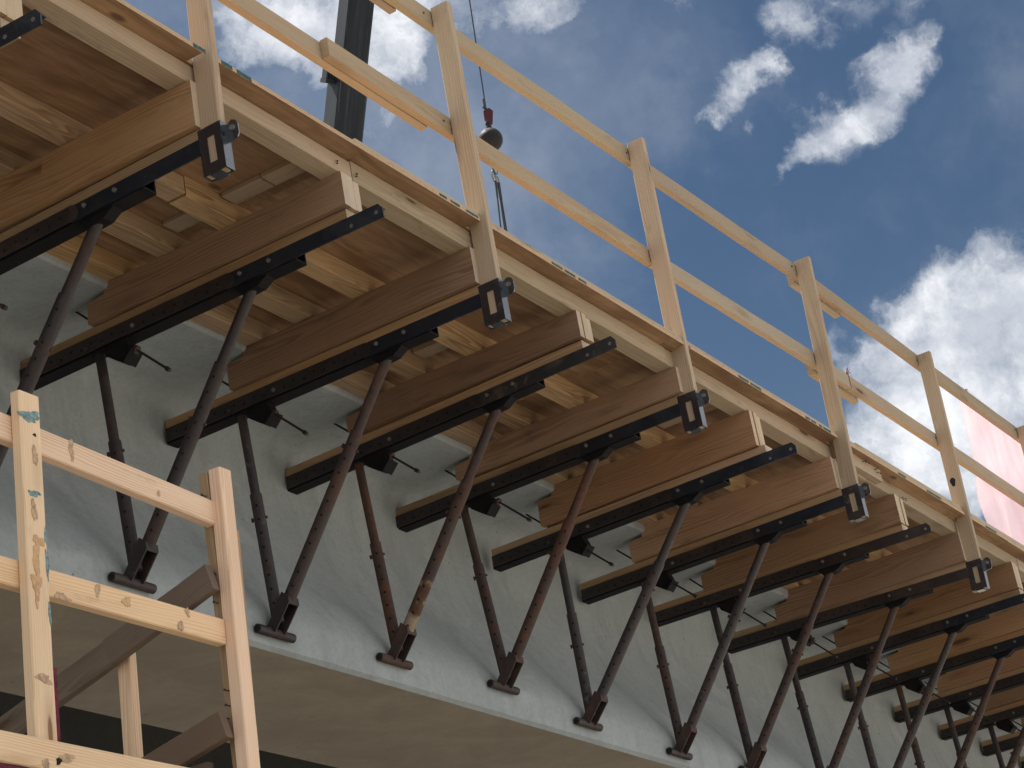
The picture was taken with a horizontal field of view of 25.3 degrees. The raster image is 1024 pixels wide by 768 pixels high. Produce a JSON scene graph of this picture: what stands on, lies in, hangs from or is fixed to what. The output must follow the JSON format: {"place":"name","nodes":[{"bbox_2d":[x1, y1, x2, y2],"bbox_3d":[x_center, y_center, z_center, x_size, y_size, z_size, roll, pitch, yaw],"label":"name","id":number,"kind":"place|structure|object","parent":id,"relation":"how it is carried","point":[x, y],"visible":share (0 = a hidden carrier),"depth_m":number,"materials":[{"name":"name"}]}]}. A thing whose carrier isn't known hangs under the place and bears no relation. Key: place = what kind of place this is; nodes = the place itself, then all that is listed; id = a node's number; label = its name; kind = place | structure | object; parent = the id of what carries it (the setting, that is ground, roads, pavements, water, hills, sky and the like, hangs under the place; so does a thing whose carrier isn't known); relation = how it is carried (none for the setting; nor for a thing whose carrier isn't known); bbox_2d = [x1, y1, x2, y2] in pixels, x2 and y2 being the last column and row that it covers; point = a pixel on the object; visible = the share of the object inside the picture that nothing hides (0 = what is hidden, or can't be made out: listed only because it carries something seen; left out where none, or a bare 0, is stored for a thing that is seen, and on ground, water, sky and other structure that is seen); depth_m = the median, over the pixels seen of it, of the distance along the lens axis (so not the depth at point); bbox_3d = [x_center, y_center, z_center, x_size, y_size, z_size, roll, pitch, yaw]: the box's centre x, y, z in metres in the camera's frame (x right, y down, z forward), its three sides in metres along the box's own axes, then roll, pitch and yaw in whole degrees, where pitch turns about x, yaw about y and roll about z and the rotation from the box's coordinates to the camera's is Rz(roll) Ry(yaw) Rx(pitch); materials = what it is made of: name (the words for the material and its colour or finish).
{"place":"outdoors","nodes":[
{"label":"outdoors","id":0,"kind":"place"},
{"bbox_2d":[0,691,336,767],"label":"concrete girder","id":1,"kind":"object","parent":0,"point":[84,728],"visible":0.06,"depth_m":13.55,"materials":[{"name":"grey concrete"}]},
{"bbox_2d":[0,253,1023,767],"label":"concrete girder","id":2,"kind":"object","parent":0,"point":[330,689],"visible":0.62,"depth_m":11.06,"materials":[{"name":"grey concrete"}]},
{"bbox_2d":[0,9,45,48],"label":"overhang bracket","id":3,"kind":"object","parent":2,"relation":"attached to","point":[13,31],"visible":1,"depth_m":7.21,"materials":[{"name":"black metal"}]},
{"bbox_2d":[0,0,22,21],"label":"cross timber","id":4,"kind":"object","parent":3,"relation":"on","point":[11,10],"visible":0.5,"depth_m":7.31,"materials":[{"name":"beige wood"}]},
{"bbox_2d":[0,119,239,466],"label":"overhang bracket","id":5,"kind":"object","parent":2,"relation":"attached to","point":[94,210],"visible":0.87,"depth_m":8.22,"materials":[{"name":"black metal"}]},
{"bbox_2d":[0,303,7,310],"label":"tie rod","id":6,"kind":"object","parent":5,"relation":"attached to","point":[4,307],"visible":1,"depth_m":8.36,"materials":[{"name":"metal"}]},
{"bbox_2d":[0,80,200,233],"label":"cross timber","id":7,"kind":"object","parent":5,"relation":"on","point":[37,186],"visible":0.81,"depth_m":8.26,"materials":[{"name":"brown wood"}]},
{"bbox_2d":[0,80,184,201],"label":"joist","id":8,"kind":"object","parent":7,"relation":"on","point":[36,116],"visible":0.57,"depth_m":8.24,"materials":[{"name":"brown wood"}]},
{"bbox_2d":[186,0,1023,591],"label":"guard railing","id":9,"kind":"object","parent":5,"relation":"attached to","point":[376,86],"visible":1,"depth_m":11.24,"materials":[{"name":"brown wood"}]},
{"bbox_2d":[0,0,364,261],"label":"plywood sheet","id":10,"kind":"object","parent":2,"relation":"on","point":[57,68],"visible":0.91,"depth_m":8.29,"materials":[{"name":"brown wood"}]},
{"bbox_2d":[163,211,200,231],"bbox_3d":[-1.303,-0.665,9.159,0.181,0.026,0.095,-20,-26,26],"label":"cleat","id":11,"kind":"object","parent":10,"relation":"attached to","point":[180,221],"visible":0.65,"depth_m":9.16,"materials":[{"name":"brown wood"}]},
{"bbox_2d":[221,174,273,204],"bbox_3d":[-1.048,-0.770,9.029,0.191,0.026,0.095,-20,-26,26],"label":"cleat","id":12,"kind":"object","parent":10,"relation":"attached to","point":[246,189],"visible":1,"depth_m":9.02,"materials":[{"name":"brown wood"}]},
{"bbox_2d":[261,160,304,184],"bbox_3d":[-0.888,-0.836,8.948,0.171,0.025,0.095,-20,-26,26],"label":"cleat","id":13,"kind":"object","parent":10,"relation":"attached to","point":[281,172],"visible":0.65,"depth_m":8.94,"materials":[{"name":"brown wood"}]},
{"bbox_2d":[20,204,384,593],"bbox_3d":[-1.158,0.114,8.982,1.865,1.137,0.250,-22,-27,25],"label":"overhang bracket","id":14,"kind":"object","parent":2,"relation":"attached to","point":[250,277],"visible":0.91,"depth_m":9.04,"materials":[{"name":"black metal"}]},
{"bbox_2d":[75,311,171,371],"bbox_3d":[-1.593,-0.177,9.310,0.456,0.456,0.038,-22,-27,25],"label":"tie rod","id":15,"kind":"object","parent":14,"relation":"attached to","point":[137,349],"visible":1,"depth_m":9.22,"materials":[{"name":"metal"}]},
{"bbox_2d":[87,171,361,326],"bbox_3d":[-1.174,-0.520,9.163,1.313,0.148,0.120,-22,-27,25],"label":"cross timber","id":16,"kind":"object","parent":14,"relation":"on","point":[318,201],"visible":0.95,"depth_m":9.08,"materials":[{"name":"brown wood"}]},
{"bbox_2d":[45,236,139,280],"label":"joist","id":17,"kind":"object","parent":16,"relation":"on","point":[104,264],"visible":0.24,"depth_m":9.25,"materials":[{"name":"brown wood"}]},
{"bbox_2d":[0,147,325,323],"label":"joist","id":18,"kind":"object","parent":16,"relation":"on","point":[131,228],"visible":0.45,"depth_m":9.19,"materials":[{"name":"brown wood"}]},
{"bbox_2d":[22,0,351,179],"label":"joist","id":19,"kind":"object","parent":16,"relation":"on","point":[99,31],"visible":0.81,"depth_m":8.07,"materials":[{"name":"beige wood"}]},
{"bbox_2d":[165,277,514,642],"bbox_3d":[-0.666,0.386,9.714,1.854,1.150,0.250,-22,-27,25],"label":"overhang bracket","id":20,"kind":"object","parent":2,"relation":"attached to","point":[384,348],"visible":0.99,"depth_m":9.76,"materials":[{"name":"black metal"}]},
{"bbox_2d":[222,380,308,435],"bbox_3d":[-1.108,0.093,10.047,0.455,0.455,0.038,-22,-27,25],"label":"tie rod","id":21,"kind":"object","parent":20,"relation":"attached to","point":[305,432],"visible":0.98,"depth_m":9.93,"materials":[{"name":"metal"}]},
{"bbox_2d":[227,247,479,390],"bbox_3d":[-0.686,-0.260,9.901,1.318,0.170,0.120,-22,-27,25],"label":"cross timber","id":22,"kind":"object","parent":20,"relation":"on","point":[440,280],"visible":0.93,"depth_m":9.83,"materials":[{"name":"brown wood"}]},
{"bbox_2d":[168,176,675,448],"bbox_3d":[-0.213,-0.199,10.571,0.095,0.113,4.196,-20,-26,26],"label":"joist","id":23,"kind":"object","parent":22,"relation":"on","point":[207,206],"visible":0.42,"depth_m":9.76,"materials":[{"name":"brown wood"}]},
{"bbox_2d":[189,304,665,524],"bbox_3d":[-0.259,0.228,11.508,0.095,0.115,4.296,-20,-26,26],"label":"joist","id":24,"kind":"object","parent":22,"relation":"on","point":[219,319],"visible":0.28,"depth_m":10.70,"materials":[{"name":"brown wood"}]},
{"bbox_2d":[348,161,666,369],"bbox_3d":[0.020,-0.473,10.048,0.095,0.108,2.646,-20,-26,26],"label":"joist","id":25,"kind":"object","parent":22,"relation":"on","point":[422,221],"visible":0.78,"depth_m":9.95,"materials":[{"name":"beige wood"}]},
{"bbox_2d":[133,147,672,420],"bbox_3d":[-0.438,-0.354,10.268,1.290,0.077,2.607,-20,-26,26],"label":"plywood sheet","id":26,"kind":"object","parent":2,"relation":"on","point":[384,250],"visible":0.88,"depth_m":9.89,"materials":[{"name":"brown wood"}]},
{"bbox_2d":[413,340,447,357],"bbox_3d":[-0.351,-0.177,10.649,0.210,0.027,0.095,-20,-26,26],"label":"cleat","id":27,"kind":"object","parent":26,"relation":"attached to","point":[433,347],"visible":0.65,"depth_m":10.65,"materials":[{"name":"brown wood"}]},
{"bbox_2d":[352,138,639,314],"bbox_3d":[-0.038,-0.625,9.895,0.088,0.046,2.340,-20,-26,26],"label":"edge board","id":28,"kind":"object","parent":26,"relation":"on","point":[477,214],"visible":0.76,"depth_m":9.77,"materials":[{"name":"brown wood"}]},
{"bbox_2d":[286,336,616,669],"bbox_3d":[-0.190,0.596,10.464,1.865,1.123,0.250,-24,-27,25],"label":"overhang bracket","id":29,"kind":"object","parent":2,"relation":"attached to","point":[494,398],"visible":0.97,"depth_m":10.53,"materials":[{"name":"black metal"}]},
{"bbox_2d":[334,423,419,472],"bbox_3d":[-0.649,0.298,10.810,0.436,0.436,0.038,-24,-27,25],"label":"tie rod","id":30,"kind":"object","parent":29,"relation":"attached to","point":[391,455],"visible":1,"depth_m":10.73,"materials":[{"name":"metal"}]},
{"bbox_2d":[345,310,593,435],"bbox_3d":[-0.214,-0.036,10.650,1.311,0.133,0.120,-22,-27,25],"label":"cross timber","id":31,"kind":"object","parent":29,"relation":"on","point":[421,392],"visible":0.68,"depth_m":10.57,"materials":[{"name":"brown wood"}]},
{"bbox_2d":[377,350,710,508],"bbox_3d":[0.434,0.373,12.124,0.095,0.113,4.296,-20,-26,26],"label":"joist","id":32,"kind":"object","parent":31,"relation":"on","point":[410,364],"visible":0.2,"depth_m":11.35,"materials":[{"name":"brown wood"}]},
{"bbox_2d":[395,389,709,694],"bbox_3d":[0.282,0.845,11.264,1.854,1.108,0.250,-23,-27,25],"label":"overhang bracket","id":33,"kind":"object","parent":2,"relation":"attached to","point":[593,448],"visible":0.97,"depth_m":11.30,"materials":[{"name":"black metal"}]},
{"bbox_2d":[444,470,531,521],"bbox_3d":[-0.133,0.559,11.577,0.466,0.466,0.038,-23,-27,25],"label":"tie rod","id":34,"kind":"object","parent":33,"relation":"attached to","point":[498,501],"visible":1,"depth_m":11.50,"materials":[{"name":"metal"}]},
{"bbox_2d":[454,366,683,481],"bbox_3d":[0.288,0.218,11.429,1.320,0.136,0.120,-22,-27,25],"label":"cross timber","id":35,"kind":"object","parent":33,"relation":"on","point":[561,427],"visible":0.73,"depth_m":11.35,"materials":[{"name":"brown wood"}]},
{"bbox_2d":[491,442,797,731],"bbox_3d":[0.786,1.096,11.878,1.865,1.112,0.250,-23,-27,25],"label":"overhang bracket","id":36,"kind":"object","parent":2,"relation":"attached to","point":[684,492],"visible":0.96,"depth_m":11.94,"materials":[{"name":"black metal"}]},
{"bbox_2d":[526,514,613,566],"bbox_3d":[0.307,0.835,12.225,0.463,0.463,0.038,-23,-27,25],"label":"tie rod","id":37,"kind":"object","parent":36,"relation":"attached to","point":[596,555],"visible":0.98,"depth_m":12.11,"materials":[{"name":"metal"}]},
{"bbox_2d":[537,410,764,527],"bbox_3d":[0.723,0.465,12.089,1.322,0.199,0.120,-22,-27,25],"label":"cross timber","id":38,"kind":"object","parent":36,"relation":"on","point":[669,460],"visible":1,"depth_m":12.00,"materials":[{"name":"brown wood"}]},
{"bbox_2d":[652,349,865,482],"bbox_3d":[1.350,0.204,12.128,0.094,0.104,2.466,-20,-26,26],"label":"joist","id":39,"kind":"object","parent":38,"relation":"on","point":[732,402],"visible":0.66,"depth_m":12.01,"materials":[{"name":"beige wood"}]},
{"bbox_2d":[472,335,859,514],"bbox_3d":[0.835,0.294,12.251,1.291,0.076,2.279,-20,-26,26],"label":"plywood sheet","id":40,"kind":"object","parent":2,"relation":"on","point":[611,377],"visible":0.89,"depth_m":11.75,"materials":[{"name":"brown wood"}]},
{"bbox_2d":[658,403,715,428],"bbox_3d":[0.915,0.158,11.931,0.330,0.031,0.095,-20,-26,26],"label":"cleat","id":41,"kind":"object","parent":40,"relation":"attached to","point":[706,408],"visible":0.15,"depth_m":11.95,"materials":[{"name":"brown wood"}]},
{"bbox_2d":[639,312,856,446],"bbox_3d":[1.246,0.029,11.894,0.088,0.047,2.581,-20,-26,26],"label":"edge board","id":42,"kind":"object","parent":40,"relation":"on","point":[708,355],"visible":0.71,"depth_m":11.68,"materials":[{"name":"brown wood"}]},
{"bbox_2d":[580,483,870,759],"bbox_3d":[1.295,1.379,12.724,1.854,1.150,0.250,-23,-27,25],"label":"overhang bracket","id":43,"kind":"object","parent":2,"relation":"attached to","point":[764,532],"visible":0.97,"depth_m":12.77,"materials":[{"name":"black metal"}]},
{"bbox_2d":[616,550,697,597],"bbox_3d":[0.830,1.087,13.072,0.444,0.445,0.038,-23,-27,25],"label":"tie rod","id":44,"kind":"object","parent":43,"relation":"attached to","point":[687,591],"visible":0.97,"depth_m":12.96,"materials":[{"name":"metal"}]},
{"bbox_2d":[628,457,841,562],"bbox_3d":[1.257,0.730,12.925,1.320,0.186,0.120,-22,-27,25],"label":"cross timber","id":45,"kind":"object","parent":43,"relation":"on","point":[762,499],"visible":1,"depth_m":12.84,"materials":[{"name":"brown wood"}]},
{"bbox_2d":[724,474,892,561],"bbox_3d":[1.997,0.927,14.021,0.094,0.108,4.296,-20,-26,26],"label":"joist","id":46,"kind":"object","parent":45,"relation":"on","point":[740,482],"visible":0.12,"depth_m":12.94,"materials":[{"name":"brown wood"}]},
{"bbox_2d":[830,445,882,483],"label":"splice block","id":47,"kind":"structure","parent":45,"relation":"on","point":[868,470],"depth_m":13.04,"materials":[{"name":"beige wood"}]},
{"bbox_2d":[654,523,931,767],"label":"overhang bracket","id":48,"kind":"object","parent":2,"relation":"attached to","point":[828,564],"visible":0.93,"depth_m":13.53,"materials":[{"name":"metal"}]},
{"bbox_2d":[689,578,767,627],"bbox_3d":[1.309,1.325,13.815,0.448,0.448,0.038,-22,-26,26],"label":"tie rod","id":49,"kind":"object","parent":48,"relation":"attached to","point":[763,624],"visible":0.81,"depth_m":13.71,"materials":[{"name":"metal"}]},
{"bbox_2d":[701,494,908,591],"bbox_3d":[1.735,0.968,13.668,1.321,0.182,0.120,-22,-27,25],"label":"cross timber","id":50,"kind":"object","parent":48,"relation":"on","point":[838,529],"visible":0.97,"depth_m":13.58,"materials":[{"name":"brown wood"}]},
{"bbox_2d":[665,513,811,589],"bbox_3d":[1.976,1.369,15.000,0.094,0.104,4.296,-20,-26,26],"label":"joist","id":51,"kind":"object","parent":50,"relation":"on","point":[796,584],"visible":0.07,"depth_m":14.70,"materials":[{"name":"brown wood"}]},
{"bbox_2d":[859,478,1018,569],"bbox_3d":[2.664,0.873,14.178,0.094,0.101,2.576,-20,-26,26],"label":"joist","id":52,"kind":"object","parent":50,"relation":"on","point":[920,512],"visible":0.64,"depth_m":13.97,"materials":[{"name":"beige wood"}]},
{"bbox_2d":[727,557,991,767],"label":"overhang bracket","id":53,"kind":"object","parent":2,"relation":"attached to","point":[894,598],"visible":0.92,"depth_m":14.38,"materials":[{"name":"metal"}]},
{"bbox_2d":[763,611,837,657],"bbox_3d":[1.853,1.609,14.660,0.444,0.444,0.038,-21,-26,26],"label":"tie rod","id":54,"kind":"object","parent":53,"relation":"attached to","point":[812,641],"visible":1,"depth_m":14.58,"materials":[{"name":"metal"}]},
{"bbox_2d":[774,531,966,623],"bbox_3d":[2.279,1.249,14.515,1.314,0.193,0.120,-22,-27,25],"label":"cross timber","id":55,"kind":"object","parent":53,"relation":"on","point":[916,561],"visible":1,"depth_m":14.43,"materials":[{"name":"brown wood"}]},
{"bbox_2d":[807,448,1007,580],"bbox_3d":[2.065,0.919,14.166,1.292,0.076,2.439,-20,-26,26],"label":"plywood sheet","id":56,"kind":"object","parent":2,"relation":"on","point":[892,476],"visible":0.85,"depth_m":14.01,"materials":[{"name":"brown wood"}]},
{"bbox_2d":[854,442,1023,548],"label":"edge board","id":57,"kind":"object","parent":56,"relation":"on","point":[935,493],"visible":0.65,"depth_m":13.89,"materials":[{"name":"beige wood"}]},
{"bbox_2d":[796,588,1023,767],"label":"overhang bracket","id":58,"kind":"object","parent":2,"relation":"attached to","point":[951,624],"visible":0.92,"depth_m":15.20,"materials":[{"name":"black metal"}]},
{"bbox_2d":[822,636,896,679],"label":"tie rod","id":59,"kind":"object","parent":58,"relation":"attached to","point":[894,678],"visible":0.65,"depth_m":15.31,"materials":[{"name":"metal"}]},
{"bbox_2d":[834,561,1022,647],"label":"cross timber","id":60,"kind":"object","parent":58,"relation":"on","point":[1003,578],"visible":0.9,"depth_m":15.20,"materials":[{"name":"brown wood"}]},
{"bbox_2d":[844,629,1023,767],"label":"overhang bracket","id":61,"kind":"object","parent":2,"relation":"attached to","point":[1000,649],"visible":0.88,"depth_m":16.01,"materials":[{"name":"black metal"}]},
{"bbox_2d":[879,661,950,703],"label":"tie rod","id":62,"kind":"object","parent":61,"relation":"attached to","point":[947,701],"visible":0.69,"depth_m":16.04,"materials":[{"name":"metal"}]},
{"bbox_2d":[887,604,1023,670],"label":"cross timber","id":63,"kind":"object","parent":61,"relation":"on","point":[1003,622],"visible":0.67,"depth_m":16.00,"materials":[{"name":"brown wood"}]},
{"bbox_2d":[894,667,1023,767],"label":"overhang bracket","id":64,"kind":"object","parent":2,"relation":"attached to","point":[960,698],"visible":0.82,"depth_m":16.88,"materials":[{"name":"black metal"}]},
{"bbox_2d":[924,682,995,723],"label":"tie rod","id":65,"kind":"object","parent":64,"relation":"attached to","point":[993,721],"visible":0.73,"depth_m":16.79,"materials":[{"name":"metal"}]},
{"bbox_2d":[936,648,1023,692],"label":"cross timber","id":66,"kind":"object","parent":64,"relation":"on","point":[969,674],"visible":0.6,"depth_m":16.87,"materials":[{"name":"brown wood"}]},
{"bbox_2d":[939,700,1023,767],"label":"overhang bracket","id":67,"kind":"object","parent":2,"relation":"attached to","point":[1003,717],"visible":0.89,"depth_m":17.68,"materials":[{"name":"black metal"}]},
{"bbox_2d":[980,685,1023,710],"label":"cross timber","id":68,"kind":"object","parent":67,"relation":"on","point":[1006,697],"visible":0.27,"depth_m":17.67,"materials":[{"name":"brown wood"}]},
{"bbox_2d":[981,731,1019,756],"bbox_3d":[4.745,3.154,18.101,1.865,1.157,0.250,-22,-27,25],"label":"overhang bracket","id":69,"kind":"object","parent":2,"relation":"attached to","point":[1006,742],"visible":0.68,"depth_m":18.58,"materials":[{"name":"black metal"}]},
{"bbox_2d":[1020,756,1023,767],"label":"overhang bracket","id":70,"kind":"object","parent":2,"relation":"attached to","point":[1022,761],"visible":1,"depth_m":19.40,"materials":[{"name":"brown metal"}]},
{"bbox_2d":[124,0,1023,544],"label":"sky","id":71,"kind":"structure","parent":0,"point":[880,143],"materials":[{"name":"blue"}]},
{"label":"ground","id":72,"kind":"structure","parent":0,"visible":0},
{"bbox_2d":[0,390,259,767],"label":"stair railing","id":73,"kind":"object","parent":72,"relation":"on","point":[34,580],"visible":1,"depth_m":7.30,"materials":[{"name":"brown wood"}]},
{"bbox_2d":[320,0,373,141],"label":"crane boom","id":74,"kind":"object","parent":72,"relation":"on","point":[345,108],"visible":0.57,"depth_m":50.60,"materials":[{"name":"paint"}]},
{"bbox_2d":[469,0,485,106],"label":"hoist cable","id":75,"kind":"object","parent":74,"relation":"hanging from","point":[476,42],"visible":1,"depth_m":45.86,"materials":[{"name":"metal"}]},
{"bbox_2d":[479,99,502,149],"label":"headache ball","id":76,"kind":"object","parent":75,"relation":"hanging from","point":[491,136],"visible":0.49,"depth_m":44.86,"materials":[{"name":"metal"}]},
{"bbox_2d":[491,168,499,184],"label":"master link","id":77,"kind":"object","parent":76,"relation":"hanging from","point":[495,177],"visible":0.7,"depth_m":44.66,"materials":[{"name":"metal"}]},
{"bbox_2d":[494,180,501,227],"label":"wire sling","id":78,"kind":"object","parent":77,"relation":"hanging from","point":[495,182],"visible":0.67,"depth_m":44.40,"materials":[{"name":"metal"}]},
{"bbox_2d":[497,182,505,229],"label":"wire sling","id":79,"kind":"object","parent":77,"relation":"hanging from","point":[498,186],"visible":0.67,"depth_m":44.48,"materials":[{"name":"metal"}]},
{"bbox_2d":[499,183,507,231],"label":"wire sling","id":80,"kind":"object","parent":77,"relation":"hanging from","point":[503,210],"visible":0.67,"depth_m":44.44,"materials":[{"name":"metal"}]},
{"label":"cross timber","id":81,"kind":"object","parent":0,"visible":0},
{"bbox_2d":[1016,558,1023,582],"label":"joist","id":82,"kind":"object","parent":81,"relation":"on","point":[1020,567],"visible":0.39,"depth_m":15.27,"materials":[{"name":"beige wood"}]},
{"bbox_2d":[992,540,1023,590],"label":"plywood sheet","id":83,"kind":"object","parent":82,"relation":"on","point":[1013,549],"visible":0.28,"depth_m":15.07,"materials":[{"name":"beige wood"}]}
]}

